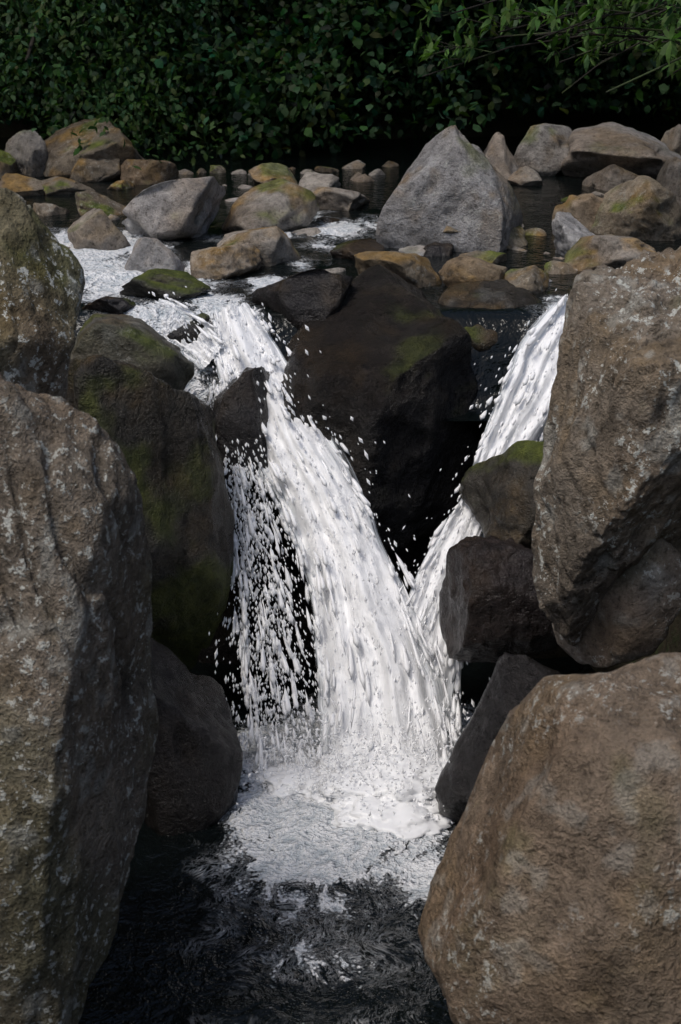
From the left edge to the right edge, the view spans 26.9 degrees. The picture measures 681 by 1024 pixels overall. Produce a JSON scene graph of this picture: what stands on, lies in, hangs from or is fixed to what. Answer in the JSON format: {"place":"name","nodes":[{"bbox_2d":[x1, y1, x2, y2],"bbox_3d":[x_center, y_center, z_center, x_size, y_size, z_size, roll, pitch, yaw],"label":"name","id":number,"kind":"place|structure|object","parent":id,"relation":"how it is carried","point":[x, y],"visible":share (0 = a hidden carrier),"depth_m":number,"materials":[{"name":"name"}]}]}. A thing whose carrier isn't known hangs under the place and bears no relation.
{"place":"outdoors","nodes":[
{"label":"outdoors","id":0,"kind":"place"},
{"bbox_2d":[0,135,680,1023],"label":"river water","id":1,"kind":"structure","parent":0,"point":[258,903],"depth_m":7.37,"materials":[{"name":"black liquid"}]},
{"bbox_2d":[156,297,566,760],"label":"waterfall","id":2,"kind":"structure","parent":1,"relation":"on","point":[418,693],"depth_m":8.72,"materials":[{"name":"white liquid"}]},
{"bbox_2d":[164,294,565,839],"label":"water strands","id":3,"kind":"object","parent":1,"relation":"on","point":[401,808],"visible":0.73,"depth_m":8.36,"materials":[{"name":"white liquid"}]},
{"bbox_2d":[145,286,567,843],"bbox_3d":[0.242,0.221,8.443,3.117,2.676,3.089,0,18,0],"label":"spray","id":4,"kind":"object","parent":3,"relation":"on","point":[272,633],"visible":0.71,"depth_m":8.51,"materials":[{"name":"white liquid"}]},
{"bbox_2d":[0,8,680,672],"bbox_3d":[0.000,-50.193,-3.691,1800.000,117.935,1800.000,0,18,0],"label":"ground","id":5,"kind":"structure","parent":0,"point":[508,122],"depth_m":19.23,"materials":[{"name":"black soil"}]},
{"bbox_2d":[0,118,680,1023],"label":"rocks","id":6,"kind":"object","parent":5,"relation":"on","point":[554,894],"visible":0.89,"depth_m":6.53,"materials":[{"name":"grey stone"}]},
{"bbox_2d":[0,0,680,169],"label":"foliage","id":7,"kind":"object","parent":5,"relation":"on","point":[291,49],"visible":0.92,"depth_m":16.81,"materials":[{"name":"green plant"}]},
{"bbox_2d":[0,0,680,118],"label":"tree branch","id":8,"kind":"object","parent":5,"relation":"on","point":[643,38],"visible":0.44,"depth_m":12.07,"materials":[{"name":"green plant"}]}
]}

